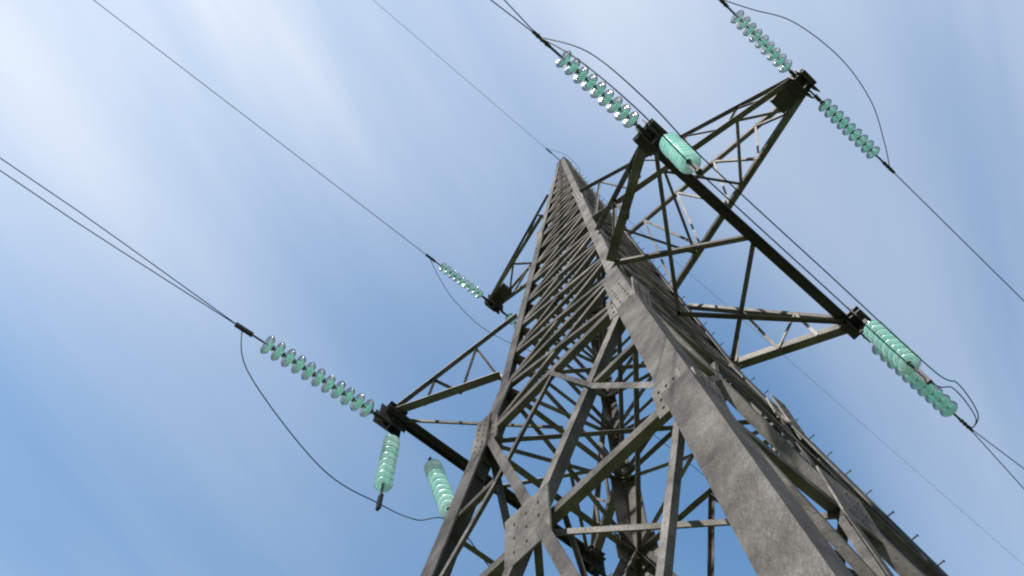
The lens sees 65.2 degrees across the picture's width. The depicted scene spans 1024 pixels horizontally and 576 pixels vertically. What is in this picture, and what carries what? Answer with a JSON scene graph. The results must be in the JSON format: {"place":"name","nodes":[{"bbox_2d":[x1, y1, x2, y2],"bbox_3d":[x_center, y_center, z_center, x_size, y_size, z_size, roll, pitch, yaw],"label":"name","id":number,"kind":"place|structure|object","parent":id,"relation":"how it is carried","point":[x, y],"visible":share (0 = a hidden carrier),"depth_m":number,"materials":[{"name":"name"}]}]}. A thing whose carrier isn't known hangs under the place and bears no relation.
{"place":"outdoors","nodes":[
{"label":"outdoors","id":0,"kind":"place"},
{"bbox_2d":[0,0,1023,575],"label":"sky","id":1,"kind":"structure","parent":0,"point":[137,437],"materials":[{"name":"blue"}]},
{"bbox_2d":[373,68,947,575],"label":"tower","id":2,"kind":"structure","parent":0,"point":[777,521],"depth_m":10.83,"materials":[{"name":"grey metal"}]},
{"bbox_2d":[234,0,973,575],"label":"fittings","id":3,"kind":"object","parent":2,"relation":"attached to","point":[696,170],"visible":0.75,"depth_m":11.93,"materials":[{"name":"grey metal"}]},
{"bbox_2d":[0,170,234,323],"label":"wire","id":4,"kind":"object","parent":3,"relation":"attached to","point":[113,246],"visible":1,"depth_m":11.35,"materials":[{"name":"grey metal"}]},
{"bbox_2d":[0,158,235,323],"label":"wire","id":5,"kind":"object","parent":3,"relation":"attached to","point":[116,238],"visible":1,"depth_m":11.30,"materials":[{"name":"grey metal"}]},
{"bbox_2d":[94,0,425,254],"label":"wire","id":6,"kind":"object","parent":3,"relation":"attached to","point":[256,124],"visible":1,"depth_m":19.25,"materials":[{"name":"grey metal"}]},
{"bbox_2d":[241,330,488,566],"bbox_3d":[-0.227,3.728,12.023,9.609,2.212,0.657,39,-73,-14],"label":"wire","id":7,"kind":"object","parent":3,"relation":"attached to","point":[318,464],"visible":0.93,"depth_m":10.98,"materials":[{"name":"grey metal"}]},
{"bbox_2d":[373,0,543,146],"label":"wire","id":8,"kind":"object","parent":3,"relation":"attached to","point":[458,73],"visible":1,"depth_m":24.59,"materials":[{"name":"grey metal"}]},
{"bbox_2d":[431,261,529,350],"bbox_3d":[-0.672,0.763,21.306,4.407,0.139,0.616,39,-73,-14],"label":"wire","id":9,"kind":"object","parent":3,"relation":"attached to","point":[465,312],"visible":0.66,"depth_m":21.23,"materials":[{"name":"grey metal"}]},
{"bbox_2d":[491,0,531,31],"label":"wire","id":10,"kind":"object","parent":3,"relation":"attached to","point":[511,15],"visible":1,"depth_m":10.29,"materials":[{"name":"grey metal"}]},
{"bbox_2d":[504,0,532,30],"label":"wire","id":11,"kind":"object","parent":3,"relation":"attached to","point":[518,15],"visible":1,"depth_m":10.29,"materials":[{"name":"grey metal"}]},
{"bbox_2d":[540,37,976,426],"bbox_3d":[3.873,-0.284,10.587,9.051,1.916,0.314,39,-73,-14],"label":"wire","id":12,"kind":"object","parent":3,"relation":"attached to","point":[756,224],"visible":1,"depth_m":9.55,"materials":[{"name":"grey metal"}]},
{"bbox_2d":[541,37,978,427],"bbox_3d":[3.900,-0.318,10.584,9.051,1.896,0.397,39,-73,-14],"label":"wire","id":13,"kind":"object","parent":3,"relation":"attached to","point":[767,217],"visible":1,"depth_m":9.54,"materials":[{"name":"grey metal"}]},
{"bbox_2d":[593,189,1017,559],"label":"wire","id":14,"kind":"object","parent":3,"relation":"attached to","point":[821,388],"visible":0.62,"depth_m":28.59,"materials":[{"name":"grey metal"}]},
{"bbox_2d":[724,0,889,165],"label":"wire","id":15,"kind":"object","parent":3,"relation":"attached to","point":[834,52],"visible":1,"depth_m":13.49,"materials":[{"name":"grey metal"}]},
{"bbox_2d":[894,173,1023,300],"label":"wire","id":16,"kind":"object","parent":3,"relation":"attached to","point":[955,233],"visible":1,"depth_m":14.77,"materials":[{"name":"grey metal"}]},
{"bbox_2d":[972,432,1023,488],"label":"wire","id":17,"kind":"object","parent":3,"relation":"attached to","point":[997,459],"visible":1,"depth_m":12.77,"materials":[{"name":"grey metal"}]},
{"bbox_2d":[974,431,1023,468],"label":"wire","id":18,"kind":"object","parent":3,"relation":"attached to","point":[998,449],"visible":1,"depth_m":12.71,"materials":[{"name":"grey metal"}]},
{"bbox_2d":[260,10,957,575],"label":"glass insulator","id":19,"kind":"object","parent":2,"relation":"attached to","point":[932,394],"visible":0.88,"depth_m":12.12,"materials":[{"name":"green glass"}]},
{"bbox_2d":[264,14,910,508],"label":"insulator caps","id":20,"kind":"object","parent":19,"relation":"attached to","point":[626,118],"visible":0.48,"depth_m":12.36,"materials":[{"name":"grey"}]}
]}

